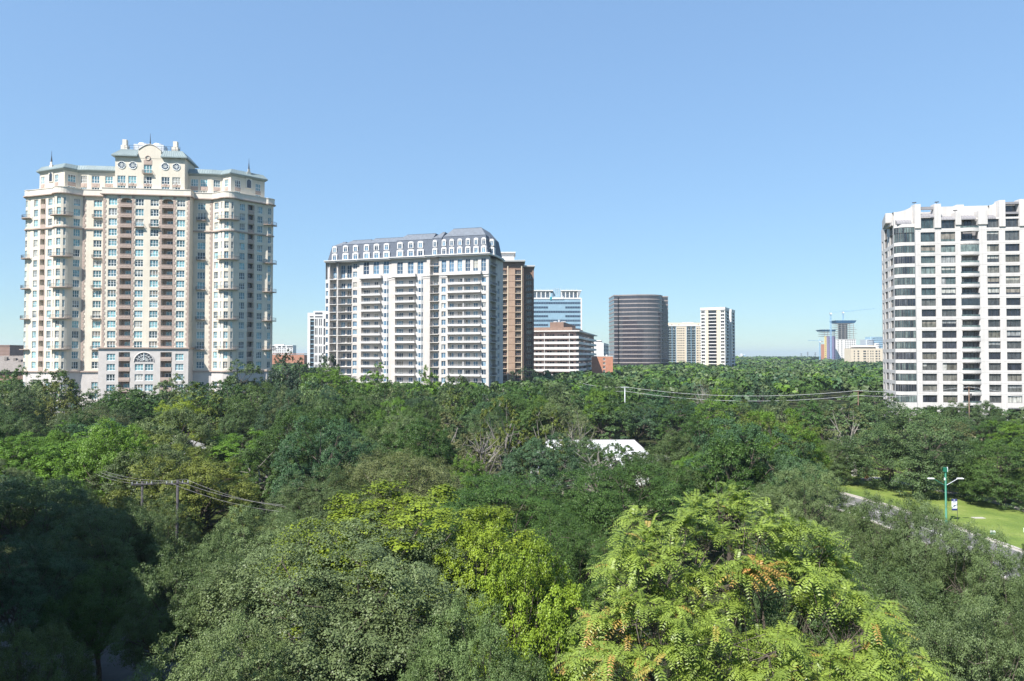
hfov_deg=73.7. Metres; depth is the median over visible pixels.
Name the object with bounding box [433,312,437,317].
window
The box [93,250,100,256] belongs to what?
window
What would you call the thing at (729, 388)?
broadleaf tree
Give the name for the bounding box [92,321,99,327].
window
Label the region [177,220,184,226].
window
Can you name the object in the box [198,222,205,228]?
window
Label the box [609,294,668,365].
office tower
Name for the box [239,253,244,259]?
window
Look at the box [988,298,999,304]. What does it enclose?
window
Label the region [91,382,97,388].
window
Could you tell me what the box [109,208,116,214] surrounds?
window
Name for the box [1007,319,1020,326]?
window
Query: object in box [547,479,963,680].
compound leaf tree
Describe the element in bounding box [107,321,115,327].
window
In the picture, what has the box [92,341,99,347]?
window
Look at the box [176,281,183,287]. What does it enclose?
window
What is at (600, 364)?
brick block
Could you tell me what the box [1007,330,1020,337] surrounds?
window
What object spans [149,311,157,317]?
window
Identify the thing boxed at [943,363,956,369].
window
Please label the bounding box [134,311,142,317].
window
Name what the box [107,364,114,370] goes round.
window
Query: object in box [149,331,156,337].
window
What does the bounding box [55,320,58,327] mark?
window
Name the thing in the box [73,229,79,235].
window
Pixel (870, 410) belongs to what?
broadleaf tree
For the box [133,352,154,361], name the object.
fan window
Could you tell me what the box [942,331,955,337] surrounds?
window
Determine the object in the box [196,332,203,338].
window
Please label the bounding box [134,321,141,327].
window
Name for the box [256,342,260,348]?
window
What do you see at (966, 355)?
balcony door
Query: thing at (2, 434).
broadleaf tree
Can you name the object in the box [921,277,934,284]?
window
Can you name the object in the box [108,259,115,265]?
window
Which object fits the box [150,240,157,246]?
window
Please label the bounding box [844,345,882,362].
pale block
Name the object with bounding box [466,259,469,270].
window
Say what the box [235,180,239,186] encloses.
window
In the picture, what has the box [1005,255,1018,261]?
window
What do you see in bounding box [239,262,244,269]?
window
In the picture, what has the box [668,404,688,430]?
broadleaf tree
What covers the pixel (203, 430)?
broadleaf tree
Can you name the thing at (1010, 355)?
window
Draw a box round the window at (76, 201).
[74,198,79,205]
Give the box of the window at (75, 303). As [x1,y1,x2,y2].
[72,300,78,307]
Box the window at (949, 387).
[943,384,956,391]
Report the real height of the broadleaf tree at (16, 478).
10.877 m
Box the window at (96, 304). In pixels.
[93,301,100,307]
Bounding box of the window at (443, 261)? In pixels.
[442,260,445,272]
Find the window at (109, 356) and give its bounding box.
[107,354,114,359]
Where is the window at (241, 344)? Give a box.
[239,342,243,348]
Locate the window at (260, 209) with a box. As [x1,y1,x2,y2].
[258,207,262,213]
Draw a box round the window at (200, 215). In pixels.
[198,213,205,219]
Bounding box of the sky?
[0,0,1023,356]
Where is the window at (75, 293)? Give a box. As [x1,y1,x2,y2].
[72,290,78,296]
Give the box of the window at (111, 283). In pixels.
[108,280,115,286]
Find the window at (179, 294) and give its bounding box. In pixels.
[176,291,183,297]
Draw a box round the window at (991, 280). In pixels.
[987,276,998,283]
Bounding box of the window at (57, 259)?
[56,258,59,265]
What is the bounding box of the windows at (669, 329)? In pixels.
[668,328,700,362]
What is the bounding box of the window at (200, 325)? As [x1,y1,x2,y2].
[196,322,203,328]
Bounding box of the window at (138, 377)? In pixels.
[135,374,142,380]
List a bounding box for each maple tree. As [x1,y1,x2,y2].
[249,472,552,667]
[423,504,552,661]
[466,527,600,680]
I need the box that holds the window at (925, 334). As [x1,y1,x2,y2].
[922,331,935,337]
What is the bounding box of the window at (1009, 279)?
[1006,276,1019,283]
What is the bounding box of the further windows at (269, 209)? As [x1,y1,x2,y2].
[23,187,270,407]
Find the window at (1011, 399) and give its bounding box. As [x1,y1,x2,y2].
[1008,396,1021,402]
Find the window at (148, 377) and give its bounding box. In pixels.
[145,374,152,380]
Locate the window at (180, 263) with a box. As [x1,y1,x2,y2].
[177,260,184,266]
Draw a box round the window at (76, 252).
[73,249,79,256]
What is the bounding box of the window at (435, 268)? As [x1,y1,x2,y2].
[434,263,437,272]
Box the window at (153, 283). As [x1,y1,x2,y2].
[150,280,157,286]
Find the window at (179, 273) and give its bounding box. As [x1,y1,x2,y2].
[176,270,184,277]
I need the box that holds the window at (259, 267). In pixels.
[257,264,261,270]
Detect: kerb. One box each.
[811,501,1008,580]
[824,487,1023,551]
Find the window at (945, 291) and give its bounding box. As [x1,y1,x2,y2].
[942,288,955,294]
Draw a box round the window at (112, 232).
[109,228,116,235]
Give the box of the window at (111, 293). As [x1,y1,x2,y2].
[108,290,115,296]
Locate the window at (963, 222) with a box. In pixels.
[961,220,970,225]
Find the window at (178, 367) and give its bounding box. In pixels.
[175,364,183,370]
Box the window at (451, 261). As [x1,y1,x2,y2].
[449,259,453,271]
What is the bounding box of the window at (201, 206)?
[198,203,205,209]
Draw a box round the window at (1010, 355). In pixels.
[1007,352,1020,358]
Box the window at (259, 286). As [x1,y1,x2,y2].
[257,284,261,290]
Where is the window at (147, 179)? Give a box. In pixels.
[144,176,151,183]
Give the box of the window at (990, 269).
[987,266,998,272]
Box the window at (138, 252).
[135,249,142,256]
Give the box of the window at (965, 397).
[964,396,974,401]
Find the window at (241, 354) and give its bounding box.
[238,352,243,358]
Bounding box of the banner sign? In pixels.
[952,499,957,520]
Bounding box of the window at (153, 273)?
[150,270,157,276]
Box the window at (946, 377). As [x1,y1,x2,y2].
[943,374,956,380]
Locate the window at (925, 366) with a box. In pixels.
[922,363,936,369]
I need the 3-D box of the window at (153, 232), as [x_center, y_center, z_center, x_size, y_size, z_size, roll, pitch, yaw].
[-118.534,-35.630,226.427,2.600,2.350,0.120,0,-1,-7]
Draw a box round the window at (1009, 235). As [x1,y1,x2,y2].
[1005,231,1018,239]
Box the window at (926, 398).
[923,395,936,401]
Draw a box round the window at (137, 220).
[135,219,143,225]
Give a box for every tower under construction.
[816,329,835,359]
[832,320,856,359]
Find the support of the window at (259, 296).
in the apartment tower at (148, 267)
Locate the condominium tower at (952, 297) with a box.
[881,199,1023,420]
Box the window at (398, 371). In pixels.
[396,369,402,373]
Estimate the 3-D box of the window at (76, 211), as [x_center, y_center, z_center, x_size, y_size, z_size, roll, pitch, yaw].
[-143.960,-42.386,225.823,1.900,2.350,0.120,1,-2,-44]
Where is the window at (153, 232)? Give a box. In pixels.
[150,229,158,236]
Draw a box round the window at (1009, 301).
[1006,298,1019,304]
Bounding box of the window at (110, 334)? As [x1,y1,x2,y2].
[107,331,114,337]
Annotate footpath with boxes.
[870,477,1023,511]
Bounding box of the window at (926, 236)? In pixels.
[921,232,934,241]
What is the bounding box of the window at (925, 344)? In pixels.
[922,341,935,348]
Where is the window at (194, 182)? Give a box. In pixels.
[191,179,197,185]
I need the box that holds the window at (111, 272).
[108,269,115,276]
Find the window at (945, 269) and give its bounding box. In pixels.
[941,266,954,273]
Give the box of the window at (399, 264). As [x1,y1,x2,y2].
[397,262,402,273]
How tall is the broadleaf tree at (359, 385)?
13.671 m
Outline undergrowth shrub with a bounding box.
[612,581,822,680]
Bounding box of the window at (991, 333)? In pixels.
[988,330,999,337]
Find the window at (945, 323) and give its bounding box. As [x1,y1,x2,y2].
[942,320,955,326]
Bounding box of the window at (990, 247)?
[987,244,998,250]
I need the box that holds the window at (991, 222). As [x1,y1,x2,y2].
[987,219,997,226]
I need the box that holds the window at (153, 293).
[150,290,157,296]
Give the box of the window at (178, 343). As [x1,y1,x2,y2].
[176,341,183,346]
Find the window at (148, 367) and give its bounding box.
[145,364,152,370]
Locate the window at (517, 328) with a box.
[515,326,520,330]
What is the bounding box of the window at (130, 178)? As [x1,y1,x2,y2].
[128,176,135,182]
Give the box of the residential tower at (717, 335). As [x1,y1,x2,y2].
[700,307,734,366]
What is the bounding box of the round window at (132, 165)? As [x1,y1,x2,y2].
[129,161,136,168]
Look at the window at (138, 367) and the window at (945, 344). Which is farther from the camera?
the window at (138, 367)
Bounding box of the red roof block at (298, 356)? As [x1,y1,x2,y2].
[272,354,306,363]
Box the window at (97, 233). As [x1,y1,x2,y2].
[94,230,101,236]
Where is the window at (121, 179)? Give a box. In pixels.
[117,175,125,182]
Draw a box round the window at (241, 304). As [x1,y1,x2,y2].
[239,302,243,308]
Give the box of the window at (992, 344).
[989,341,999,348]
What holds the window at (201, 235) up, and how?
in the apartment tower at (148, 267)
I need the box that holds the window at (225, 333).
[223,331,227,337]
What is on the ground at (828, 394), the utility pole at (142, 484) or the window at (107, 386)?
the utility pole at (142, 484)
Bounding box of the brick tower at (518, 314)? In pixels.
[501,252,534,384]
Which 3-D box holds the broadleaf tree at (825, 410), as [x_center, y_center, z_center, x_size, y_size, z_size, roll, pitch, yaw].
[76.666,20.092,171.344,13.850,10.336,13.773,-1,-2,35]
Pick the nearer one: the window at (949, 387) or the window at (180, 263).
the window at (949, 387)
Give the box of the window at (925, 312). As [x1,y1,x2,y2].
[922,309,935,316]
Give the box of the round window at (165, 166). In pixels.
[161,163,168,169]
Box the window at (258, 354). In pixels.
[256,352,260,357]
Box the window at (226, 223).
[224,221,228,227]
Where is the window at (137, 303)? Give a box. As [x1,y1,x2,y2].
[134,300,142,306]
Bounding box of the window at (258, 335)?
[256,332,260,338]
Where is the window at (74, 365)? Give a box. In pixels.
[71,362,77,368]
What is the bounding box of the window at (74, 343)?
[72,341,77,347]
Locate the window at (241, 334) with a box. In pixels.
[239,332,243,338]
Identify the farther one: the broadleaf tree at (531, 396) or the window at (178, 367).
the window at (178, 367)
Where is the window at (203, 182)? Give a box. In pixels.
[200,179,207,186]
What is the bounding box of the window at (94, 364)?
[92,362,97,368]
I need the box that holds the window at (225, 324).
[223,321,227,327]
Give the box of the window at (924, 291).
[921,288,935,294]
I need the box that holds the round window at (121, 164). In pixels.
[117,161,125,168]
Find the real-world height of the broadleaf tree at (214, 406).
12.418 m
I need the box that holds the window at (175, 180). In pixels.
[172,177,179,184]
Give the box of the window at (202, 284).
[197,282,204,288]
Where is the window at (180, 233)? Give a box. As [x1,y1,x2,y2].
[177,230,184,236]
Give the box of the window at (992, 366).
[989,363,1000,369]
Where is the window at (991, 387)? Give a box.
[989,385,1000,391]
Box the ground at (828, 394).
[0,388,1023,680]
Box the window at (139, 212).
[136,209,143,215]
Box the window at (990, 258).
[987,255,998,261]
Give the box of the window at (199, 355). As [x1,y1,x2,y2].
[196,352,203,358]
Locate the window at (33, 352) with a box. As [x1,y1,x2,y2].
[32,351,35,358]
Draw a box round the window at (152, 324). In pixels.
[149,321,156,327]
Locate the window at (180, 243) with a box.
[177,240,184,246]
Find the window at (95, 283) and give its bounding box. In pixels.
[93,281,100,287]
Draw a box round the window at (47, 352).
[46,351,49,358]
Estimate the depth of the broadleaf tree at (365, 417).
136.50 m
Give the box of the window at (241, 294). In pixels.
[239,292,243,298]
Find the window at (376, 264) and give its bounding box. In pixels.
[374,262,378,273]
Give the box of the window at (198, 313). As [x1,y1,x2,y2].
[197,312,204,318]
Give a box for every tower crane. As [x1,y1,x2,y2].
[808,340,822,359]
[829,308,873,358]
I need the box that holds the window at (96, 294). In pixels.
[93,291,100,297]
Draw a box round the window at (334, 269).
[333,268,336,278]
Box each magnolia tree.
[267,349,298,396]
[287,357,316,393]
[316,352,339,385]
[510,366,543,387]
[547,373,572,394]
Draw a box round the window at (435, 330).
[433,328,437,333]
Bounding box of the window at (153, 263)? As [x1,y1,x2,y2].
[150,260,157,266]
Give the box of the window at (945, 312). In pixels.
[942,309,955,315]
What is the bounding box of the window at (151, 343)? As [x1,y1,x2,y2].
[149,341,156,346]
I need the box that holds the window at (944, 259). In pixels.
[941,256,954,262]
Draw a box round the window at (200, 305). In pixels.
[197,302,204,308]
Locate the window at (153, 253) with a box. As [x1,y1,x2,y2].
[150,250,157,256]
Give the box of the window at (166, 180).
[162,177,169,183]
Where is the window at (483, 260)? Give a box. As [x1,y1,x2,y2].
[481,258,485,270]
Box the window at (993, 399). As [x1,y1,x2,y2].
[989,395,1000,402]
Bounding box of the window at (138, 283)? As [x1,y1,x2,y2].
[135,280,142,286]
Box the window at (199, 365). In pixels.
[196,362,203,368]
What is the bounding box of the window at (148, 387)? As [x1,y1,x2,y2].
[145,384,152,390]
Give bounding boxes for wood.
[0,355,1023,412]
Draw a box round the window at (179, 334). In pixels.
[176,331,183,337]
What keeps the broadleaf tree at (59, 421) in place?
on the ground at (828, 394)
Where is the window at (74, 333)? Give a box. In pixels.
[72,331,77,337]
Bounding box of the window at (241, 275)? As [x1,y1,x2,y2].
[239,272,243,279]
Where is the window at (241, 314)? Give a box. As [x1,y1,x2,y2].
[239,312,243,318]
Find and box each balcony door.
[961,233,971,240]
[962,257,972,260]
[962,268,972,271]
[962,278,971,283]
[962,289,971,292]
[962,310,972,314]
[962,321,972,324]
[963,332,974,337]
[963,343,973,347]
[963,353,974,357]
[963,364,973,369]
[963,375,974,378]
[963,385,973,389]
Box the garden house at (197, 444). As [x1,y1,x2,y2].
[148,436,205,465]
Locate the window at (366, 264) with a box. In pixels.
[364,262,368,274]
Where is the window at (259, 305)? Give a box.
[257,303,261,309]
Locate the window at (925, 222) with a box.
[921,218,932,228]
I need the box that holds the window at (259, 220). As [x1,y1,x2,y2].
[257,216,261,222]
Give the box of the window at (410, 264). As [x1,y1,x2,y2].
[408,261,413,273]
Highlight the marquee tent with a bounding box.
[530,439,654,485]
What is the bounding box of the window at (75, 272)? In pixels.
[73,270,78,276]
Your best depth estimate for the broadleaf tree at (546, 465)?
86.95 m
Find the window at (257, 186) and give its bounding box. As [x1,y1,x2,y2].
[255,183,260,190]
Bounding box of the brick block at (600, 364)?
[591,355,612,373]
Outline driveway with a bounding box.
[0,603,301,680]
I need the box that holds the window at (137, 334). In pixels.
[134,331,141,337]
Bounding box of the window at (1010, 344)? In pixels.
[1007,341,1020,348]
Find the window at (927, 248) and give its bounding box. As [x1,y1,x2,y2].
[921,245,934,252]
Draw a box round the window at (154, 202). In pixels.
[151,199,158,205]
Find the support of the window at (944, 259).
in the condominium tower at (952, 297)
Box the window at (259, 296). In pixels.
[257,293,261,299]
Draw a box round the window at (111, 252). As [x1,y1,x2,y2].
[108,249,116,255]
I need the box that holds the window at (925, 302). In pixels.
[922,299,935,305]
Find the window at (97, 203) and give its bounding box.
[94,200,101,206]
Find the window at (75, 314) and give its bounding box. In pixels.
[72,310,78,317]
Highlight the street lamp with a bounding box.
[927,467,963,524]
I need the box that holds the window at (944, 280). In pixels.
[941,277,955,283]
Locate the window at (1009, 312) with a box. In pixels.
[1006,309,1019,315]
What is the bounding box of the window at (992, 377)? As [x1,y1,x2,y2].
[989,374,1000,380]
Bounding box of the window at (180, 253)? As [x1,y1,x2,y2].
[177,250,184,256]
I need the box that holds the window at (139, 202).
[136,199,143,205]
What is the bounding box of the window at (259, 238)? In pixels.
[257,235,261,242]
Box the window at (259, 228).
[257,226,261,232]
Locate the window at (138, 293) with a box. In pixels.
[135,290,142,296]
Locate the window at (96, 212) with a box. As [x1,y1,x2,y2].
[94,210,101,216]
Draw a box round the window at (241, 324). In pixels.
[239,322,243,328]
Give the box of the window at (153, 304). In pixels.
[149,301,157,307]
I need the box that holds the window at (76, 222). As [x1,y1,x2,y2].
[73,219,79,225]
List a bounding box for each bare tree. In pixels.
[450,418,513,486]
[555,409,599,460]
[692,377,713,404]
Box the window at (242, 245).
[240,243,244,249]
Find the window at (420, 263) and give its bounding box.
[418,261,422,273]
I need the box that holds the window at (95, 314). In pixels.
[92,311,100,317]
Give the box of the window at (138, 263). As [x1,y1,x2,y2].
[135,260,142,266]
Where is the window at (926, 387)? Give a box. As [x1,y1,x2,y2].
[923,384,936,391]
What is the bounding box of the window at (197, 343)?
[196,342,203,348]
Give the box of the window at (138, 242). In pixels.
[135,239,142,245]
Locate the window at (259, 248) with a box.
[257,245,261,251]
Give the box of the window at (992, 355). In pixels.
[989,352,999,358]
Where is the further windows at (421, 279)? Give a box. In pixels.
[383,279,422,381]
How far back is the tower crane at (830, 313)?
1259.86 m
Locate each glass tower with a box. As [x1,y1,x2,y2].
[534,288,581,329]
[860,337,882,347]
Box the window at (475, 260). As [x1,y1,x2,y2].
[473,258,477,270]
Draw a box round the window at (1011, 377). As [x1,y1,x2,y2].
[1007,374,1021,380]
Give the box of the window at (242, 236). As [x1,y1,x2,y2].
[240,233,244,239]
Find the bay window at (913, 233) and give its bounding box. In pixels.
[912,232,914,241]
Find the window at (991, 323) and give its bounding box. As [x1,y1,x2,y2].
[988,320,999,326]
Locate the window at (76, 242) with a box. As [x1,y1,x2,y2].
[73,239,79,246]
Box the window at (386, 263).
[384,261,388,273]
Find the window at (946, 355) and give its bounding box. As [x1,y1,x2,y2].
[943,352,956,358]
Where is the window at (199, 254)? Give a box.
[197,252,204,258]
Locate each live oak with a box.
[0,474,131,584]
[0,523,104,680]
[0,616,100,680]
[28,556,165,680]
[31,501,178,624]
[98,525,274,680]
[110,486,201,596]
[121,587,293,680]
[173,510,482,680]
[194,503,307,619]
[261,464,388,543]
[321,447,466,535]
[396,588,550,680]
[408,469,602,590]
[496,498,652,638]
[530,453,730,582]
[535,441,592,498]
[552,442,639,496]
[555,437,604,492]
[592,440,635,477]
[603,444,653,489]
[643,444,674,475]
[718,532,871,678]
[729,461,878,566]
[813,554,976,680]
[818,435,867,485]
[831,489,947,618]
[837,400,984,498]
[868,489,1003,633]
[902,517,1023,676]
[902,583,1023,680]
[940,398,970,430]
[952,436,1023,511]
[953,400,1011,447]
[978,582,1023,680]
[982,418,1023,463]
[1015,543,1023,577]
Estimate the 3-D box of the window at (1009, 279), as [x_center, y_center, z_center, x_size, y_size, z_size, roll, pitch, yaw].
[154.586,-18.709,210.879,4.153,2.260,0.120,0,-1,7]
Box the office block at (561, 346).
[534,320,596,374]
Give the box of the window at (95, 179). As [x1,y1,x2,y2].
[92,176,99,182]
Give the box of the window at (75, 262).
[73,259,78,266]
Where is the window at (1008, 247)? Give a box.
[1005,244,1018,250]
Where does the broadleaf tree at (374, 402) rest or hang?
on the ground at (828, 394)
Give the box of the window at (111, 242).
[108,239,116,245]
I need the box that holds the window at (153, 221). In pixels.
[150,219,158,225]
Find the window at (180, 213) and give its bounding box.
[177,210,184,216]
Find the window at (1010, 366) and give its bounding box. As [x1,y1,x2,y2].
[1007,363,1020,369]
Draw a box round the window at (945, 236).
[941,232,954,241]
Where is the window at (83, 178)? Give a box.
[81,176,86,182]
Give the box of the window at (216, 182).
[214,180,219,186]
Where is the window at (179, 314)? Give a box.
[176,311,183,317]
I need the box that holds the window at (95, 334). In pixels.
[92,331,99,337]
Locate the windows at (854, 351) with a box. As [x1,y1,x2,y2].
[854,351,879,361]
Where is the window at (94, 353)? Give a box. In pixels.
[92,351,97,358]
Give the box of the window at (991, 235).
[987,231,997,240]
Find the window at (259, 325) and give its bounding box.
[257,323,261,328]
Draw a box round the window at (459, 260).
[458,259,461,271]
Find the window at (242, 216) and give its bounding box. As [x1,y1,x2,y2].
[240,213,244,220]
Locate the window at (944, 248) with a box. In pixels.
[941,245,954,251]
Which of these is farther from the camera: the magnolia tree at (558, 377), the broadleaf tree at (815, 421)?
the magnolia tree at (558, 377)
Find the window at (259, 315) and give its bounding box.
[257,313,261,319]
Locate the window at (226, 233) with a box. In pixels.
[224,231,228,237]
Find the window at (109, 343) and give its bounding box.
[107,341,114,346]
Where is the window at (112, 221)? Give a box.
[109,218,116,224]
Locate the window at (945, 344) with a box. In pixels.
[942,341,956,348]
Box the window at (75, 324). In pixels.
[72,321,78,327]
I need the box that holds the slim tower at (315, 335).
[307,311,324,368]
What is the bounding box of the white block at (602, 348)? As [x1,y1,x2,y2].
[594,340,608,355]
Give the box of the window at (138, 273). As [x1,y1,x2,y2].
[135,270,142,276]
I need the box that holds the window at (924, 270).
[921,267,934,273]
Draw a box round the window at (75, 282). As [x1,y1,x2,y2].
[72,280,78,286]
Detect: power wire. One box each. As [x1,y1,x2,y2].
[628,391,857,400]
[630,387,857,395]
[858,390,966,396]
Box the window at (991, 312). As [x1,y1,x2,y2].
[988,309,999,315]
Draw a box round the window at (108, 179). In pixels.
[105,176,112,183]
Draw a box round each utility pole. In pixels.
[131,481,152,572]
[165,480,188,593]
[964,387,971,446]
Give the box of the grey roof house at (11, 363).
[0,356,22,380]
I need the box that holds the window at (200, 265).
[197,262,204,268]
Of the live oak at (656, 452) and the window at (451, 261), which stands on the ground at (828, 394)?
the live oak at (656, 452)
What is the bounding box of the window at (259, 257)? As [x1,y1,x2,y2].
[257,255,261,261]
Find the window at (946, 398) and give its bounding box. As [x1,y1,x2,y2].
[943,395,956,402]
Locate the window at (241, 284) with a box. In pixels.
[239,282,243,288]
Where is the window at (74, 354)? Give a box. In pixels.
[71,351,77,358]
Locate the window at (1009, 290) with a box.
[1006,287,1019,293]
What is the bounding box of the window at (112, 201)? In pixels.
[109,198,116,204]
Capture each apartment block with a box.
[272,344,295,353]
[324,227,504,404]
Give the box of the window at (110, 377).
[107,374,114,380]
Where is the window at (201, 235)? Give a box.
[197,232,204,238]
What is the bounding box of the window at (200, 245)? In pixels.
[197,242,204,248]
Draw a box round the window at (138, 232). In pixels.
[135,229,143,235]
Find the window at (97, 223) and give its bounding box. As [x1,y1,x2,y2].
[94,220,101,226]
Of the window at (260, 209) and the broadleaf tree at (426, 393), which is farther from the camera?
the window at (260, 209)
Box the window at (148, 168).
[144,165,151,172]
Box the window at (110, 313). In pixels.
[107,310,115,317]
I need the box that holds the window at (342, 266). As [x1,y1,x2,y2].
[341,265,344,277]
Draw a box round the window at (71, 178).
[68,174,75,182]
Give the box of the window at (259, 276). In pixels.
[257,274,261,280]
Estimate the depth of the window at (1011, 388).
210.11 m
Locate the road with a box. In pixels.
[655,456,1023,576]
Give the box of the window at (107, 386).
[106,385,114,389]
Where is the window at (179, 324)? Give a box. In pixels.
[176,321,183,327]
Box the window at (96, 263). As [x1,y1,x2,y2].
[93,260,100,266]
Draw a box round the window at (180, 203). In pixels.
[177,200,184,206]
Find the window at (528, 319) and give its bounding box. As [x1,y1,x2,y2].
[526,317,531,321]
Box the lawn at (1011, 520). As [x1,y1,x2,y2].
[819,457,1023,548]
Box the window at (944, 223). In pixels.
[941,220,954,227]
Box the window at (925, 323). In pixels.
[922,320,935,326]
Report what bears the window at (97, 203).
in the apartment tower at (148, 267)
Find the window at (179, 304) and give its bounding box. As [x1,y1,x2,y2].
[176,301,183,307]
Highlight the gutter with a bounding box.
[667,457,1021,552]
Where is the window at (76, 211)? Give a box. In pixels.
[74,208,79,215]
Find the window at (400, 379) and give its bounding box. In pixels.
[396,377,402,381]
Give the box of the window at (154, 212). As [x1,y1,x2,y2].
[151,209,158,215]
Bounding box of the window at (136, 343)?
[134,341,141,346]
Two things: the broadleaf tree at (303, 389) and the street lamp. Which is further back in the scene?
the broadleaf tree at (303, 389)
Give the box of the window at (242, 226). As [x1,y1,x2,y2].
[240,223,244,229]
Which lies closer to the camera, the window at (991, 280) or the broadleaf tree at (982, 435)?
the broadleaf tree at (982, 435)
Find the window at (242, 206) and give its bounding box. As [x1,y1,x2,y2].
[240,203,244,210]
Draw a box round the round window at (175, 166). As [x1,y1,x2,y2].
[172,163,180,170]
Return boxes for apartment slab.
[668,322,700,362]
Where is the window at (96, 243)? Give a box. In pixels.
[93,240,101,246]
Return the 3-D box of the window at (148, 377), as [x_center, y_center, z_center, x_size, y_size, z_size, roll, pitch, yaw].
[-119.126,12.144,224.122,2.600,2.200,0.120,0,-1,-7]
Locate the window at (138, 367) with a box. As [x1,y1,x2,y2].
[135,364,142,370]
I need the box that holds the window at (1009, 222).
[1005,219,1018,226]
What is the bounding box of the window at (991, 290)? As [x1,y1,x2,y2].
[988,287,998,294]
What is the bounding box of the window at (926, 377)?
[923,374,936,380]
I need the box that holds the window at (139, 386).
[135,384,142,390]
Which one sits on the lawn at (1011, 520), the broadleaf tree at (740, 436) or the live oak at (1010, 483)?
the live oak at (1010, 483)
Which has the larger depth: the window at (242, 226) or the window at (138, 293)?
the window at (242, 226)
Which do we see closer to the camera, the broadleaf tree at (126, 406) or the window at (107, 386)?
the broadleaf tree at (126, 406)
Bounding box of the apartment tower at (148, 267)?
[19,133,276,419]
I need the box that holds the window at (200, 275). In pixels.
[197,272,204,278]
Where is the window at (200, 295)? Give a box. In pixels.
[197,292,204,298]
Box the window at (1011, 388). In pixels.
[1008,385,1021,391]
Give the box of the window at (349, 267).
[347,265,351,277]
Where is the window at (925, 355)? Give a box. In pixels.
[922,352,935,358]
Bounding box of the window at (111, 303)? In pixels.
[108,300,115,306]
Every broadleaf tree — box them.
[0,365,35,404]
[0,378,50,432]
[0,382,42,403]
[0,388,19,415]
[0,399,11,427]
[0,406,51,453]
[0,419,47,453]
[0,421,18,455]
[0,430,60,487]
[0,441,59,473]
[0,458,37,505]
[0,472,47,546]
[0,473,104,544]
[3,383,58,436]
[17,424,151,496]
[24,429,77,475]
[28,368,87,427]
[30,420,81,457]
[35,378,84,426]
[39,406,89,436]
[43,413,83,434]
[51,407,106,449]
[51,415,164,529]
[59,403,131,442]
[66,417,128,447]
[68,423,121,494]
[69,397,91,413]
[71,386,114,409]
[78,402,138,427]
[79,441,203,526]
[92,390,148,423]
[96,454,261,563]
[98,429,212,514]
[102,384,156,418]
[115,389,169,424]
[128,402,223,461]
[131,423,179,434]
[134,390,161,412]
[139,396,169,409]
[150,373,185,402]
[151,402,188,430]
[152,396,204,443]
[168,383,231,442]
[170,381,222,406]
[170,389,195,402]
[170,394,218,423]
[191,456,242,528]
[193,375,247,436]
[200,427,279,485]
[201,384,241,435]
[210,397,258,450]
[215,405,276,461]
[220,359,269,429]
[222,382,283,434]
[223,442,286,513]
[230,425,334,507]
[238,385,282,410]
[247,391,275,415]
[254,386,315,438]
[261,408,322,497]
[262,402,320,459]
[264,385,305,435]
[267,379,289,397]
[269,414,378,516]
[285,376,320,405]
[290,431,392,496]
[297,363,360,396]
[297,393,333,425]
[300,391,347,432]
[300,406,359,451]
[301,425,377,474]
[303,385,337,397]
[304,378,337,402]
[312,385,344,417]
[324,399,354,424]
[330,382,359,407]
[336,390,389,432]
[341,382,371,407]
[343,381,370,393]
[344,394,383,435]
[350,419,391,445]
[354,391,389,412]
[355,362,392,396]
[364,410,439,466]
[367,380,407,415]
[367,380,413,403]
[372,440,444,521]
[376,396,422,434]
[376,416,459,484]
[382,385,408,416]
[384,396,408,419]
[388,421,446,449]
[389,392,438,433]
[400,389,439,415]
[400,397,449,438]
[406,382,434,406]
[413,365,441,395]
[420,412,479,472]
[424,391,458,428]
[431,386,456,406]
[436,374,474,409]
[441,388,470,432]
[445,410,509,464]
[450,449,497,506]
[454,386,494,422]
[458,401,505,454]
[459,386,481,411]
[469,391,513,417]
[471,411,513,470]
[475,388,548,442]
[475,396,531,493]
[487,390,507,407]
[493,387,509,399]
[493,394,523,439]
[493,431,583,510]
[498,381,528,394]
[509,383,547,445]
[514,395,561,448]
[521,385,543,404]
[521,405,567,498]
[523,397,591,441]
[534,380,553,396]
[542,380,569,402]
[542,385,563,403]
[543,403,583,430]
[545,380,575,401]
[546,383,570,406]
[549,389,581,438]
[569,385,616,434]
[570,388,601,407]
[571,379,615,408]
[573,382,584,406]
[574,396,611,436]
[582,398,636,438]
[583,385,620,438]
[586,399,627,433]
[594,376,620,395]
[594,442,707,560]
[599,379,620,425]
[606,403,669,442]
[613,402,641,438]
[631,401,655,428]
[633,377,668,406]
[633,402,661,439]
[635,399,666,434]
[637,399,666,427]
[641,377,674,408]
[645,428,703,482]
[651,399,705,439]
[662,396,704,433]
[664,415,743,465]
[665,404,705,433]
[667,452,731,494]
[668,389,700,406]
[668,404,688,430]
[677,387,715,408]
[683,411,809,539]
[688,399,737,436]
[689,398,721,411]
[692,400,727,414]
[692,429,776,560]
[700,454,783,524]
[704,400,758,429]
[705,382,740,403]
[708,378,735,408]
[714,399,768,430]
[721,380,755,411]
[727,412,791,456]
[739,407,829,477]
[747,379,780,406]
[750,435,834,520]
[751,400,782,416]
[756,399,790,439]
[760,398,796,439]
[768,412,833,476]
[786,400,827,445]
[796,389,825,412]
[796,401,845,440]
[820,395,887,440]
[821,403,877,459]
[836,404,904,446]
[850,404,882,440]
[862,381,899,423]
[880,409,939,446]
[893,406,925,435]
[894,405,940,419]
[926,406,946,420]
[926,419,975,447]
[927,404,955,415]
[969,417,1021,453]
[988,406,1022,423]
[988,418,1023,438]
[1011,406,1023,419]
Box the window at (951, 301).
[942,298,955,305]
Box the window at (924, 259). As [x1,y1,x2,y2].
[921,256,934,262]
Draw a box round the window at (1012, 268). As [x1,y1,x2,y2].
[1006,265,1019,272]
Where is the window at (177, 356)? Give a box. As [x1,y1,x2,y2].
[175,354,183,359]
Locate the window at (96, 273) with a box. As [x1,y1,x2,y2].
[93,270,100,277]

